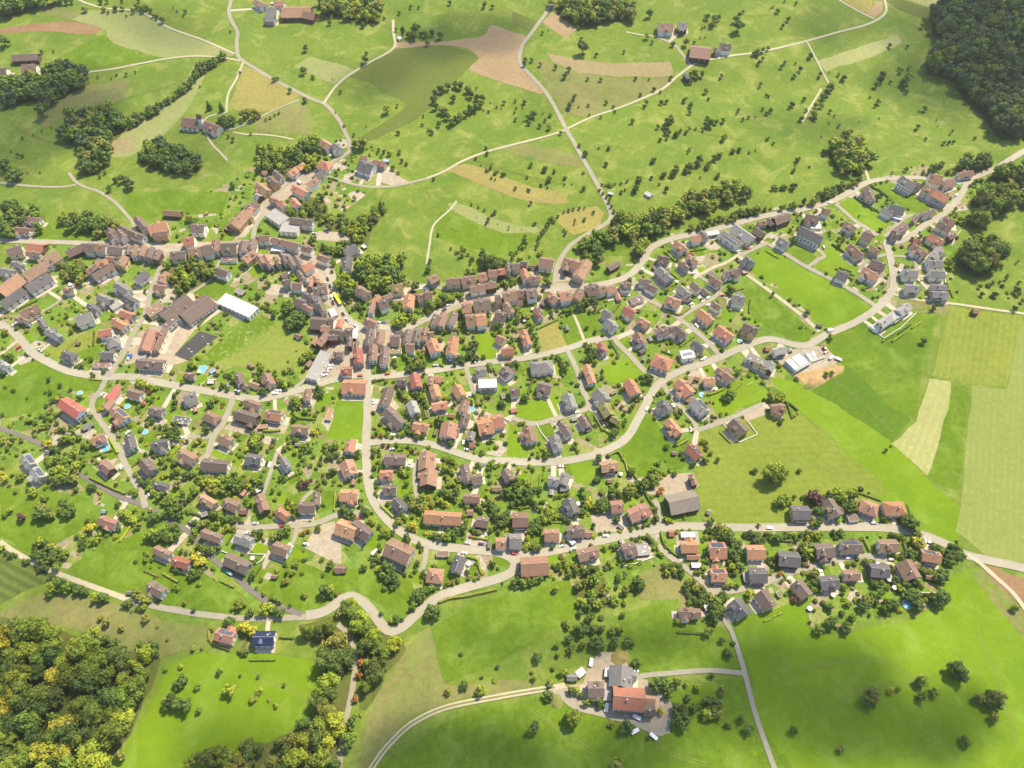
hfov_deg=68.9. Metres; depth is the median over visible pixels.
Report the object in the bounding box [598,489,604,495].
shrub
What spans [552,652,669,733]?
paved yard
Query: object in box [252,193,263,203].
house
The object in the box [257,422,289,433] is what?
paved yard
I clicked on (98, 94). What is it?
meadow
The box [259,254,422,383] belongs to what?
paved yard
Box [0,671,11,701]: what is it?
broadleaf tree
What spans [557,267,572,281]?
paved yard
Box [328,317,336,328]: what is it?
town house
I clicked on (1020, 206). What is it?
woodland floor
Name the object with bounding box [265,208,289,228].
town house
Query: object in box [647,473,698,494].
paved yard
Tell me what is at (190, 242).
town house
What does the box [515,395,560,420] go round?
meadow
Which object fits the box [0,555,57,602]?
vineyard ground
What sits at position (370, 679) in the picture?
broadleaf tree
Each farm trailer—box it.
[589,658,593,666]
[604,701,608,711]
[631,727,639,734]
[632,714,641,720]
[649,732,658,740]
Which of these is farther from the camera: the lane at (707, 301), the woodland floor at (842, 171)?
the woodland floor at (842, 171)
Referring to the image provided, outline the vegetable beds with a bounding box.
[0,156,986,626]
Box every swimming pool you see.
[101,445,109,453]
[198,365,205,372]
[470,405,475,411]
[902,600,911,608]
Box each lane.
[0,182,75,187]
[0,426,302,616]
[42,283,84,312]
[68,172,136,231]
[89,380,147,508]
[104,252,168,377]
[134,600,305,621]
[187,433,212,439]
[190,256,221,292]
[200,396,235,460]
[227,0,352,238]
[230,505,369,529]
[236,99,299,127]
[261,452,278,493]
[291,527,297,543]
[294,346,333,387]
[300,489,313,501]
[327,175,426,187]
[337,622,357,767]
[412,448,425,497]
[419,546,428,571]
[426,284,469,291]
[463,366,475,392]
[464,291,467,300]
[511,349,591,425]
[518,4,613,229]
[552,228,597,283]
[556,679,672,735]
[599,335,656,379]
[631,277,719,354]
[637,668,744,678]
[651,534,886,594]
[652,499,663,522]
[654,35,691,64]
[661,383,698,429]
[678,292,719,318]
[696,402,763,431]
[699,276,719,292]
[708,591,776,767]
[738,241,767,256]
[767,242,875,305]
[806,250,825,267]
[834,203,878,235]
[858,253,886,270]
[885,213,913,238]
[893,255,918,276]
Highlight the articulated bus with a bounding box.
[332,292,341,305]
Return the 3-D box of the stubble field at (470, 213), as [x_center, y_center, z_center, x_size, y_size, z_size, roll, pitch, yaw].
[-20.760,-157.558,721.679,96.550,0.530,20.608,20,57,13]
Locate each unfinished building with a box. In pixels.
[784,353,811,372]
[805,349,824,361]
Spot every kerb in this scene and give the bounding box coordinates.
[0,320,365,401]
[23,239,370,374]
[308,375,519,635]
[363,148,1023,333]
[367,437,511,463]
[368,335,599,380]
[510,522,1023,571]
[513,241,897,465]
[887,180,971,244]
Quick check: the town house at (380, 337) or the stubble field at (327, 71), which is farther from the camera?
the stubble field at (327, 71)
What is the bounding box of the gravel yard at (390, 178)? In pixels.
[375,170,407,184]
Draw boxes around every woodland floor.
[0,618,160,767]
[2,3,60,20]
[3,70,89,109]
[4,207,45,237]
[60,259,86,285]
[61,117,124,175]
[124,57,230,128]
[137,152,202,175]
[166,260,215,296]
[251,615,351,767]
[258,142,322,178]
[290,198,387,245]
[308,242,344,257]
[318,4,384,22]
[338,262,419,299]
[353,620,405,709]
[427,296,462,311]
[543,4,636,28]
[574,577,608,607]
[579,242,603,264]
[603,185,752,243]
[629,238,651,259]
[683,208,766,232]
[764,179,865,213]
[828,147,868,175]
[924,18,1023,139]
[943,161,988,174]
[955,258,991,277]
[963,203,1005,229]
[988,167,1022,190]
[1017,197,1023,209]
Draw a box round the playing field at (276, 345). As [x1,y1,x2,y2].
[201,313,306,374]
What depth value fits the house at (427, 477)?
552.48 m
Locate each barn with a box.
[0,274,26,296]
[11,54,41,64]
[22,263,49,281]
[25,242,49,254]
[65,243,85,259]
[163,210,183,218]
[281,6,312,21]
[301,11,318,23]
[309,316,328,332]
[520,556,548,577]
[606,261,620,272]
[612,686,645,713]
[664,490,700,516]
[689,45,711,64]
[970,308,979,316]
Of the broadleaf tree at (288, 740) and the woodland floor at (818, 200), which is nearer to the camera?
the broadleaf tree at (288, 740)
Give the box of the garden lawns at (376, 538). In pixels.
[0,212,956,651]
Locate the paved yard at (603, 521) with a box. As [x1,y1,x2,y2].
[590,511,629,532]
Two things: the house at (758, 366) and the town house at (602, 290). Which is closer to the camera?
the house at (758, 366)
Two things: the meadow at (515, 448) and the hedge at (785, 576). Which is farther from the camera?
the meadow at (515, 448)
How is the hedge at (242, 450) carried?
on the garden lawns at (376, 538)
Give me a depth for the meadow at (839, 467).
556.76 m
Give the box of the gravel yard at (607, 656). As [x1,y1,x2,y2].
[601,653,626,664]
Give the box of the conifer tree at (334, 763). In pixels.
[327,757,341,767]
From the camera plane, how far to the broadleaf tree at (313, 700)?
459.21 m
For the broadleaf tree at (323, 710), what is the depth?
456.26 m
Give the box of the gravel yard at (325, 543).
[305,522,340,563]
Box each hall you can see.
[136,358,167,372]
[137,328,156,354]
[158,295,193,321]
[178,294,217,326]
[216,293,259,320]
[341,379,367,396]
[729,224,755,247]
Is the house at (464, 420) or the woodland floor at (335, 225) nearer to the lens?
the house at (464, 420)
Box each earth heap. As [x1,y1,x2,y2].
[550,694,562,708]
[610,650,628,664]
[803,383,814,389]
[808,375,824,385]
[822,368,835,377]
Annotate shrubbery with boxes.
[0,138,1009,739]
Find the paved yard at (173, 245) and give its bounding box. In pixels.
[110,240,248,255]
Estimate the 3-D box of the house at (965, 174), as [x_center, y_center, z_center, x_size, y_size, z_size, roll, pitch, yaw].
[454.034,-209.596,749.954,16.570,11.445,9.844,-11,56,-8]
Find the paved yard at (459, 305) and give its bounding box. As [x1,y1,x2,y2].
[427,283,584,321]
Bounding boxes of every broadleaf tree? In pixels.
[0,200,15,213]
[0,623,12,650]
[0,658,15,672]
[0,667,31,688]
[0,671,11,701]
[0,687,14,715]
[0,711,19,735]
[0,725,18,746]
[0,741,11,761]
[0,753,15,767]
[1,645,15,664]
[3,617,15,636]
[5,749,30,767]
[8,615,41,641]
[11,650,28,664]
[12,663,29,671]
[12,681,32,696]
[12,739,29,754]
[13,640,31,650]
[14,693,34,716]
[15,710,45,732]
[18,640,41,656]
[21,664,31,672]
[23,617,49,642]
[23,681,51,710]
[23,724,44,746]
[25,741,55,763]
[26,650,46,668]
[27,663,45,682]
[28,699,49,716]
[38,623,63,651]
[41,724,60,751]
[41,752,58,767]
[42,645,64,665]
[43,683,64,707]
[44,666,58,686]
[46,711,80,731]
[51,743,74,760]
[52,719,82,746]
[53,653,73,671]
[54,662,76,687]
[57,754,79,767]
[64,636,82,660]
[66,631,104,658]
[66,695,87,722]
[69,668,101,692]
[69,728,83,751]
[71,657,100,680]
[74,739,112,767]
[76,740,101,758]
[79,699,103,727]
[79,725,98,743]
[81,644,105,664]
[83,694,97,705]
[92,663,115,685]
[92,726,107,749]
[95,717,126,750]
[97,685,117,710]
[100,655,114,668]
[100,704,122,722]
[106,643,129,665]
[110,706,135,732]
[115,654,131,673]
[115,671,130,688]
[115,682,137,710]
[126,673,146,700]
[127,659,144,673]
[134,665,150,679]
[135,648,152,663]
[161,692,175,705]
[182,752,196,767]
[195,748,210,765]
[205,756,219,767]
[210,744,228,765]
[222,748,236,765]
[223,755,251,767]
[235,751,242,756]
[237,737,255,756]
[252,742,264,754]
[265,754,280,767]
[276,757,293,767]
[277,745,290,757]
[280,732,296,747]
[282,745,310,767]
[293,732,309,749]
[294,717,310,733]
[299,623,314,639]
[303,762,315,767]
[307,691,328,708]
[308,727,325,751]
[308,744,331,767]
[309,715,327,734]
[312,625,324,640]
[313,648,345,670]
[314,696,337,717]
[315,670,340,696]
[319,686,338,701]
[320,644,335,651]
[321,619,336,635]
[324,710,346,738]
[327,630,347,649]
[329,662,344,676]
[331,645,356,668]
[346,605,362,617]
[347,620,362,633]
[356,637,373,654]
[357,680,371,692]
[358,619,372,635]
[362,658,368,670]
[363,626,380,640]
[364,669,381,685]
[366,655,387,679]
[370,642,390,659]
[371,634,385,647]
[386,635,403,650]
[484,257,495,269]
[565,711,581,727]
[672,704,687,718]
[760,463,784,483]
[776,466,788,481]
[864,687,877,702]
[925,51,944,69]
[930,6,943,22]
[931,12,948,30]
[935,0,951,4]
[936,17,950,34]
[938,48,949,60]
[940,18,958,36]
[942,32,956,43]
[943,13,957,20]
[944,46,957,62]
[945,43,965,63]
[946,5,963,16]
[949,663,962,677]
[951,670,970,683]
[953,11,965,24]
[955,37,971,47]
[955,70,970,90]
[956,48,971,63]
[956,241,981,256]
[957,18,976,28]
[957,251,972,261]
[961,2,971,12]
[961,255,977,268]
[962,237,980,250]
[963,63,984,73]
[964,0,975,3]
[964,1,978,6]
[964,73,981,91]
[966,46,980,60]
[967,23,988,33]
[967,26,985,34]
[967,29,978,38]
[968,256,991,272]
[970,210,982,223]
[972,37,988,49]
[972,205,984,211]
[973,189,996,206]
[974,89,988,105]
[974,211,992,227]
[975,251,987,257]
[976,52,992,64]
[977,48,988,59]
[978,11,995,20]
[978,75,989,86]
[978,94,996,111]
[978,181,996,195]
[979,84,994,93]
[981,68,988,76]
[981,240,995,254]
[983,56,1001,67]
[984,63,1005,76]
[984,246,997,256]
[984,698,996,709]
[985,208,998,218]
[985,234,1000,241]
[986,15,1000,26]
[986,32,995,38]
[986,40,994,47]
[986,81,996,89]
[986,689,1004,705]
[987,39,1007,51]
[987,252,1002,268]
[988,184,1004,194]
[988,196,1007,210]
[989,33,1003,40]
[990,101,1013,115]
[991,1,1005,12]
[991,114,1004,130]
[992,115,1011,134]
[992,164,1008,178]
[993,10,1006,19]
[993,29,1003,36]
[993,83,1009,93]
[993,243,1011,260]
[994,91,1005,98]
[995,22,1010,32]
[995,47,1007,59]
[995,66,1017,80]
[995,74,1004,83]
[995,94,1008,103]
[999,195,1016,212]
[1000,113,1021,135]
[1001,50,1018,65]
[1002,189,1019,199]
[1003,77,1011,85]
[1004,12,1014,19]
[1004,110,1017,115]
[1005,93,1018,105]
[1006,0,1021,11]
[1007,66,1018,79]
[1008,16,1018,25]
[1009,86,1020,94]
[1009,181,1018,191]
[1012,8,1023,17]
[1012,18,1023,30]
[1012,104,1023,112]
[1012,120,1023,137]
[1013,89,1023,96]
[1013,169,1023,182]
[1013,194,1021,205]
[1015,96,1023,108]
[1016,113,1023,121]
[1017,48,1023,56]
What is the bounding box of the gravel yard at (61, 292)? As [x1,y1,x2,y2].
[59,283,77,295]
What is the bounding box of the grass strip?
[371,687,554,767]
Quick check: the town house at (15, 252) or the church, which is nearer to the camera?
the town house at (15, 252)
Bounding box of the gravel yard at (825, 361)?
[775,346,838,376]
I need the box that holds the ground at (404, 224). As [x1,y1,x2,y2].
[0,0,1023,767]
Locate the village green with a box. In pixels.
[0,136,994,631]
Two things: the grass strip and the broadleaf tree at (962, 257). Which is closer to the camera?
the grass strip
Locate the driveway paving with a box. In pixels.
[0,6,972,717]
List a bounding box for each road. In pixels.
[0,239,369,374]
[0,321,366,401]
[306,377,518,634]
[362,149,1023,333]
[367,336,601,379]
[367,437,511,462]
[512,240,896,464]
[515,522,1023,570]
[887,179,970,244]
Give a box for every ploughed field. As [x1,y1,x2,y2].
[0,22,100,34]
[392,25,542,93]
[543,11,577,36]
[867,0,882,16]
[983,565,1023,603]
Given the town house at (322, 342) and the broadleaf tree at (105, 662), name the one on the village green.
the town house at (322, 342)
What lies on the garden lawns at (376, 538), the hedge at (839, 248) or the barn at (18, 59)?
the hedge at (839, 248)
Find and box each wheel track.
[248,670,308,708]
[250,667,309,705]
[528,709,591,753]
[530,706,593,750]
[652,741,707,766]
[656,740,706,762]
[702,475,793,482]
[702,477,794,484]
[804,659,938,698]
[804,661,938,701]
[821,674,944,709]
[822,677,944,712]
[830,377,889,430]
[832,376,892,430]
[975,630,1017,749]
[977,629,1019,747]
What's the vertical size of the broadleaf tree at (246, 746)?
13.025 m
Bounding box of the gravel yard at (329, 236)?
[316,231,350,241]
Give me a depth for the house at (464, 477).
556.82 m
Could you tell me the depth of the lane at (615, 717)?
461.29 m
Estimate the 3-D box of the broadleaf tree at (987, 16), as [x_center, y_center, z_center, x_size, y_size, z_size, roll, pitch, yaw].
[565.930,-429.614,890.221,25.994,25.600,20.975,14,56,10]
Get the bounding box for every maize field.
[351,45,478,140]
[512,11,536,32]
[886,0,931,20]
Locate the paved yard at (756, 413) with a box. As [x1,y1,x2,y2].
[743,406,767,420]
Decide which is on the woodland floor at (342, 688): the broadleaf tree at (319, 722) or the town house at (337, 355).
the broadleaf tree at (319, 722)
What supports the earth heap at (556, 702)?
on the meadow at (494, 737)
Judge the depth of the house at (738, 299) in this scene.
656.80 m
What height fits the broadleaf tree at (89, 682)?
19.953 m
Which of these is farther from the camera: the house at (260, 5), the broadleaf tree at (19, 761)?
the house at (260, 5)
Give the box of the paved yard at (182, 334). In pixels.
[123,322,194,366]
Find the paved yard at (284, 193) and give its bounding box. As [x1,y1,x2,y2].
[256,171,316,221]
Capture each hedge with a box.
[18,299,37,309]
[61,339,77,352]
[66,322,77,328]
[88,331,91,346]
[89,476,125,494]
[91,350,98,365]
[92,330,94,345]
[94,449,112,456]
[108,437,118,453]
[119,523,133,541]
[132,452,152,466]
[162,572,178,582]
[169,442,183,456]
[184,509,200,516]
[196,306,220,326]
[207,627,230,651]
[219,579,234,587]
[226,531,235,544]
[237,443,247,457]
[239,635,248,654]
[248,659,275,660]
[249,564,261,584]
[263,429,280,432]
[279,635,294,638]
[281,471,301,482]
[297,417,315,420]
[333,492,335,509]
[380,504,393,517]
[420,403,424,418]
[438,588,497,603]
[465,555,481,571]
[471,535,488,540]
[510,506,530,508]
[527,378,532,393]
[536,318,557,329]
[537,473,542,488]
[541,521,562,523]
[608,450,637,478]
[609,341,619,354]
[644,490,654,506]
[646,533,660,556]
[660,530,681,557]
[664,251,675,261]
[668,306,690,315]
[676,439,687,446]
[676,631,701,634]
[680,336,694,346]
[690,248,705,251]
[708,387,724,395]
[719,431,729,442]
[764,612,781,621]
[779,567,791,583]
[784,400,797,409]
[786,403,792,417]
[831,243,844,252]
[834,268,854,275]
[853,196,877,211]
[859,492,881,501]
[862,536,870,551]
[872,186,888,197]
[881,333,894,342]
[891,332,905,341]
[902,541,907,550]
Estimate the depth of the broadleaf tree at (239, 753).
446.83 m
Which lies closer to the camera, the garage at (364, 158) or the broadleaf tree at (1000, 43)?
the garage at (364, 158)
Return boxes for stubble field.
[72,10,234,57]
[109,135,133,153]
[110,66,206,157]
[228,65,300,111]
[294,57,353,83]
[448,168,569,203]
[448,203,538,232]
[450,164,567,202]
[537,321,566,350]
[547,53,672,76]
[557,206,603,234]
[818,34,901,70]
[844,0,871,13]
[892,378,950,474]
[911,0,938,7]
[956,321,1023,563]
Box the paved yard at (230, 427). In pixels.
[223,422,257,434]
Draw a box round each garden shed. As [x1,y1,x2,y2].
[44,450,51,455]
[201,511,208,518]
[207,379,214,384]
[239,489,246,496]
[240,508,247,515]
[247,363,254,369]
[258,424,267,430]
[271,574,277,579]
[340,565,346,573]
[350,479,355,485]
[448,413,454,418]
[466,509,472,516]
[487,541,490,548]
[510,407,517,413]
[549,489,553,495]
[564,324,568,331]
[571,416,577,421]
[604,667,608,677]
[617,523,624,529]
[638,348,645,355]
[668,530,674,536]
[694,376,700,382]
[703,604,709,611]
[764,346,769,352]
[775,591,781,598]
[804,559,809,566]
[924,574,933,580]
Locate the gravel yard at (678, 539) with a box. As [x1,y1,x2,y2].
[676,531,698,545]
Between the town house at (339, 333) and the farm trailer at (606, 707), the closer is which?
the farm trailer at (606, 707)
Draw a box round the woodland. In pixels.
[0,0,1023,767]
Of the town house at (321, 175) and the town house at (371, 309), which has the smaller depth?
the town house at (371, 309)
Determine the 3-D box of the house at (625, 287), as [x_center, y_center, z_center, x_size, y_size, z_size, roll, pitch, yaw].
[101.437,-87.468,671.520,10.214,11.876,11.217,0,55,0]
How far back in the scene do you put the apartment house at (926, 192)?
728.98 m
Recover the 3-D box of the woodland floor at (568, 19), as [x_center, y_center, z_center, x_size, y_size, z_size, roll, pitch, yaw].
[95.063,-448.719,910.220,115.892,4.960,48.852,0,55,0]
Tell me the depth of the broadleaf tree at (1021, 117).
778.39 m
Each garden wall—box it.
[246,553,264,563]
[722,421,757,442]
[867,313,915,338]
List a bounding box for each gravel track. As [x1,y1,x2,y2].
[0,341,17,355]
[0,540,135,603]
[78,0,234,53]
[88,55,240,72]
[203,112,227,160]
[225,62,243,111]
[233,132,292,139]
[323,20,396,103]
[369,683,565,767]
[426,0,887,178]
[426,201,456,263]
[573,315,585,341]
[692,253,738,278]
[746,274,819,331]
[801,88,821,121]
[807,42,828,82]
[839,0,874,18]
[865,168,870,181]
[893,293,1023,314]
[967,554,1023,609]
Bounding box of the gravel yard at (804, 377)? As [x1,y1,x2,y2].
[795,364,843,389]
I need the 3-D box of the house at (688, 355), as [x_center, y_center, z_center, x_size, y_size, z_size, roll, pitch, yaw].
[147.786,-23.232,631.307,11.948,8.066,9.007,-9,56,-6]
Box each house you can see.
[0,67,10,74]
[0,267,17,279]
[0,287,29,311]
[0,360,13,373]
[5,245,25,260]
[10,261,26,271]
[13,227,34,238]
[14,316,32,326]
[19,303,43,321]
[19,453,37,470]
[21,63,40,75]
[21,221,35,230]
[24,273,55,296]
[25,250,42,259]
[26,215,44,224]
[27,466,47,484]
[37,250,64,272]
[37,318,48,329]
[43,327,65,343]
[57,397,89,423]
[59,350,79,364]
[62,287,76,296]
[74,311,96,329]
[83,242,96,256]
[84,263,98,278]
[85,303,102,316]
[90,432,108,447]
[91,263,118,283]
[92,361,111,369]
[93,243,109,256]
[95,258,108,268]
[95,293,114,308]
[97,328,113,340]
[97,459,117,477]
[97,515,120,532]
[100,351,117,361]
[101,398,116,411]
[104,388,121,402]
[105,228,121,245]
[105,256,117,266]
[106,335,122,350]
[107,244,125,256]
[109,299,122,311]
[109,406,132,427]
[110,317,130,333]
[112,281,134,295]
[115,255,131,271]
[116,229,129,243]
[118,225,132,239]
[118,310,137,323]
[121,295,140,310]
[124,434,138,453]
[125,244,132,260]
[126,388,145,402]
[129,231,148,244]
[130,244,138,260]
[133,216,148,234]
[133,270,151,286]
[136,352,147,359]
[137,245,147,261]
[138,457,158,477]
[144,301,163,320]
[145,246,155,263]
[145,580,168,599]
[147,220,170,240]
[147,406,166,418]
[150,438,169,454]
[152,230,170,242]
[152,249,164,264]
[152,328,168,353]
[152,481,170,493]
[152,545,173,561]
[153,283,169,296]
[156,271,171,286]
[161,316,181,332]
[170,251,188,263]
[170,556,192,570]
[172,415,191,425]
[176,448,199,467]
[182,391,199,406]
[183,236,196,249]
[184,372,196,381]
[187,246,203,262]
[189,223,208,237]
[197,493,218,510]
[199,528,224,545]
[200,458,231,474]
[201,244,214,260]
[201,410,221,426]
[202,121,223,137]
[212,239,220,256]
[213,626,237,645]
[214,267,232,281]
[217,433,235,448]
[220,242,238,256]
[220,257,238,263]
[221,497,241,514]
[222,552,252,575]
[227,209,253,232]
[232,409,261,429]
[233,532,254,549]
[234,372,244,387]
[238,239,248,257]
[239,249,258,267]
[242,398,262,412]
[244,200,260,215]
[244,454,263,466]
[245,205,255,217]
[248,238,258,252]
[252,0,268,11]
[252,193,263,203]
[252,631,276,647]
[254,182,271,198]
[254,493,270,515]
[255,235,270,245]
[255,255,266,270]
[261,373,276,390]
[262,254,274,270]
[263,409,284,424]
[264,16,275,25]
[265,7,279,20]
[265,176,280,190]
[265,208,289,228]
[268,196,276,207]
[270,237,301,253]
[270,246,285,252]
[270,541,291,559]
[272,170,285,183]
[272,256,282,270]
[273,0,285,9]
[274,198,288,213]
[274,507,290,522]
[278,252,289,268]
[278,456,291,472]
[279,221,300,236]
[282,279,291,289]
[285,254,296,272]
[286,166,300,179]
[289,197,301,212]
[289,217,314,230]
[290,185,310,201]
[290,424,310,437]
[292,281,303,293]
[292,297,307,310]
[293,255,303,272]
[295,270,305,285]
[297,162,305,173]
[297,502,316,514]
[300,244,314,257]
[300,262,314,276]
[300,291,314,307]
[300,304,313,316]
[303,388,312,403]
[305,177,319,192]
[305,350,332,383]
[307,277,314,291]
[311,169,326,183]
[311,295,318,312]
[312,275,324,285]
[312,285,328,299]
[312,491,321,507]
[315,332,329,349]
[316,160,333,173]
[316,254,330,266]
[317,139,331,153]
[317,300,327,316]
[320,325,330,333]
[328,308,337,316]
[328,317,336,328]
[328,334,338,344]
[330,328,345,340]
[331,142,343,156]
[332,350,344,360]
[333,518,356,542]
[339,459,357,480]
[339,489,359,506]
[341,255,353,273]
[341,367,353,377]
[342,244,360,259]
[344,328,353,339]
[344,438,356,454]
[347,336,352,350]
[351,519,374,543]
[352,347,363,368]
[354,285,371,302]
[355,160,377,177]
[362,317,379,332]
[364,329,374,348]
[366,302,376,317]
[368,343,377,364]
[369,294,381,307]
[373,160,386,170]
[374,329,385,348]
[376,298,389,314]
[378,387,394,408]
[379,345,389,368]
[379,470,393,481]
[382,292,392,303]
[382,407,406,431]
[382,538,415,567]
[383,485,396,495]
[384,452,406,467]
[390,283,403,296]
[390,334,400,346]
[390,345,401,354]
[390,497,407,515]
[396,377,406,388]
[402,293,414,312]
[402,328,412,346]
[405,343,414,355]
[406,400,420,417]
[408,373,422,391]
[411,327,421,346]
[411,421,429,434]
[416,292,424,305]
[417,450,436,472]
[417,468,437,488]
[421,327,428,344]
[423,510,461,527]
[424,291,432,301]
[425,337,440,358]
[425,568,444,584]
[426,274,439,288]
[426,331,433,338]
[427,375,434,388]
[429,384,441,401]
[430,314,438,329]
[431,401,447,412]
[436,312,447,330]
[439,421,459,441]
[445,335,458,359]
[446,277,460,289]
[446,311,458,330]
[449,555,466,574]
[450,384,466,401]
[458,399,470,414]
[458,463,471,484]
[459,412,470,428]
[460,275,476,288]
[461,301,471,317]
[463,493,479,504]
[465,313,475,330]
[466,431,475,442]
[469,283,486,296]
[470,473,482,485]
[472,297,490,314]
[475,313,487,330]
[475,367,486,379]
[475,515,489,529]
[476,417,494,438]
[477,272,487,284]
[478,379,496,391]
[485,281,496,293]
[487,269,497,281]
[491,413,504,430]
[494,294,501,308]
[494,310,506,324]
[494,334,506,346]
[496,537,505,550]
[497,268,505,279]
[498,366,515,382]
[500,347,513,358]
[500,468,514,484]
[501,290,517,305]
[502,301,514,318]
[505,262,511,276]
[505,533,511,548]
[508,387,520,399]
[509,534,521,550]
[511,262,519,274]
[512,512,528,529]
[516,289,525,300]
[518,329,531,349]
[519,268,529,284]
[520,261,526,268]
[520,425,537,445]
[524,288,537,303]
[529,276,540,285]
[529,360,553,377]
[533,307,543,321]
[535,381,552,397]
[538,257,554,273]
[544,291,559,308]
[544,529,558,542]
[547,476,559,487]
[548,434,563,453]
[557,290,571,306]
[558,422,573,439]
[559,472,570,485]
[561,392,577,412]
[561,497,579,517]
[562,257,580,273]
[563,262,568,275]
[566,525,584,540]
[571,288,585,304]
[572,258,592,284]
[576,545,599,563]
[577,415,590,431]
[582,364,596,387]
[584,283,598,299]
[587,681,604,701]
[591,388,611,408]
[596,342,608,356]
[598,285,607,298]
[598,402,615,420]
[599,460,618,474]
[600,309,613,320]
[602,319,619,334]
[603,683,611,701]
[606,285,616,296]
[608,664,636,687]
[609,415,620,426]
[609,500,623,514]
[619,280,630,293]
[620,541,637,559]
[621,306,637,321]
[622,379,641,399]
[626,503,651,524]
[629,295,643,305]
[632,332,647,348]
[635,317,650,332]
[635,543,649,556]
[638,278,650,288]
[643,703,655,716]
[644,282,659,296]
[649,353,673,374]
[654,266,674,286]
[654,327,670,340]
[655,399,673,416]
[656,254,670,266]
[657,22,672,35]
[663,418,683,439]
[664,295,681,311]
[670,326,688,342]
[672,241,687,256]
[673,379,695,400]
[675,285,692,301]
[677,22,687,35]
[677,261,689,273]
[678,349,695,362]
[678,607,701,622]
[679,536,698,554]
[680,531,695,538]
[682,73,689,83]
[684,254,699,268]
[684,444,702,461]
[688,398,710,418]
[688,474,697,487]
[689,282,701,295]
[689,340,705,355]
[690,234,701,246]
[694,309,714,328]
[697,230,708,243]
[703,377,715,387]
[706,230,719,236]
[707,275,723,290]
[707,542,726,562]
[709,564,727,584]
[710,301,721,313]
[712,325,735,345]
[713,367,734,385]
[714,47,720,56]
[717,230,742,251]
[719,43,731,54]
[722,268,741,281]
[726,418,748,438]
[726,597,751,621]
[731,292,745,308]
[739,256,755,269]
[740,322,758,340]
[744,352,766,365]
[744,545,765,560]
[747,568,767,585]
[751,227,766,241]
[752,361,767,373]
[753,589,776,612]
[756,220,767,228]
[763,360,775,375]
[766,218,774,229]
[769,403,785,417]
[770,346,787,358]
[771,213,791,227]
[774,237,789,251]
[775,550,800,568]
[788,505,810,522]
[789,579,812,601]
[795,226,824,249]
[803,213,819,228]
[809,223,821,230]
[811,542,835,563]
[816,575,839,591]
[820,207,830,218]
[820,498,843,520]
[833,270,849,284]
[837,538,862,555]
[840,221,856,235]
[840,570,860,582]
[844,244,865,262]
[857,267,880,284]
[857,498,878,518]
[859,186,875,204]
[859,230,873,245]
[866,562,890,579]
[867,245,879,257]
[868,259,885,274]
[869,323,879,333]
[874,539,899,553]
[875,315,893,331]
[879,207,894,220]
[880,502,906,517]
[886,309,900,325]
[887,204,904,216]
[889,223,909,238]
[889,233,899,242]
[894,175,917,195]
[894,303,912,318]
[895,559,921,581]
[899,268,917,281]
[902,284,920,295]
[907,243,927,260]
[909,213,919,225]
[911,238,921,245]
[913,180,921,192]
[918,184,934,201]
[918,209,935,220]
[918,549,942,565]
[924,233,945,248]
[924,257,943,271]
[925,173,943,189]
[926,269,945,281]
[927,284,947,293]
[928,247,946,259]
[928,291,948,303]
[929,189,951,207]
[933,221,951,235]
[939,178,956,190]
[940,216,955,226]
[944,232,956,242]
[954,169,974,180]
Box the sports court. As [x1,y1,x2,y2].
[175,331,217,360]
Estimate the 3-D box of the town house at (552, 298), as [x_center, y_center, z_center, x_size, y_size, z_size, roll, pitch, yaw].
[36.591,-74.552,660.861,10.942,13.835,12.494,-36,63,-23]
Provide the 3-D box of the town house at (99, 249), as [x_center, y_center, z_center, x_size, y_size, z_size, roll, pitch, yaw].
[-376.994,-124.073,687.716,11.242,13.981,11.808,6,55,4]
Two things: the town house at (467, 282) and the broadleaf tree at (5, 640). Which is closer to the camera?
the broadleaf tree at (5, 640)
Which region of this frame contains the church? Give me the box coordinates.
[180,114,203,131]
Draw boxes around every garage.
[81,421,93,431]
[112,384,123,392]
[223,226,230,232]
[234,288,245,296]
[240,383,249,390]
[250,382,261,390]
[261,170,268,175]
[279,271,288,279]
[294,333,302,340]
[305,360,312,368]
[311,337,318,346]
[325,409,334,421]
[334,565,341,573]
[335,319,343,329]
[353,328,358,339]
[354,340,359,348]
[360,156,367,160]
[395,330,403,337]
[422,343,426,352]
[435,376,443,383]
[436,551,448,557]
[469,441,475,448]
[492,486,500,492]
[516,300,522,306]
[528,265,536,270]
[539,299,546,307]
[559,485,569,492]
[564,534,575,545]
[567,674,577,681]
[575,666,586,678]
[584,530,591,538]
[585,426,592,432]
[614,292,621,301]
[644,191,652,198]
[646,695,655,703]
[685,297,692,303]
[685,397,693,403]
[686,554,698,560]
[690,562,701,568]
[701,288,708,296]
[706,270,715,276]
[742,572,749,582]
[845,514,858,522]
[891,216,901,221]
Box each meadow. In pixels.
[0,6,99,27]
[0,360,101,417]
[0,455,41,490]
[0,485,104,551]
[0,593,213,658]
[33,222,107,240]
[38,79,129,128]
[47,331,101,356]
[57,34,159,69]
[68,533,249,610]
[77,344,108,369]
[110,653,319,767]
[125,191,228,217]
[193,279,232,296]
[206,314,276,361]
[255,101,314,134]
[257,557,413,616]
[284,491,333,516]
[327,400,362,443]
[360,628,538,767]
[377,678,792,767]
[431,579,576,681]
[436,211,536,254]
[473,331,497,359]
[498,143,583,166]
[507,423,526,458]
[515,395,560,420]
[536,59,677,115]
[538,423,553,435]
[559,316,581,344]
[569,462,595,482]
[576,314,597,338]
[601,240,631,255]
[601,359,643,382]
[621,412,685,476]
[621,604,738,671]
[636,562,686,599]
[696,414,817,493]
[697,415,886,523]
[710,379,771,414]
[731,277,813,341]
[734,568,1023,767]
[750,248,869,326]
[770,377,966,540]
[787,245,816,262]
[811,365,910,441]
[813,246,854,277]
[824,305,937,416]
[839,198,891,231]
[874,183,932,212]
[896,298,949,316]
[928,385,967,489]
[932,308,1022,386]
[970,569,1023,638]

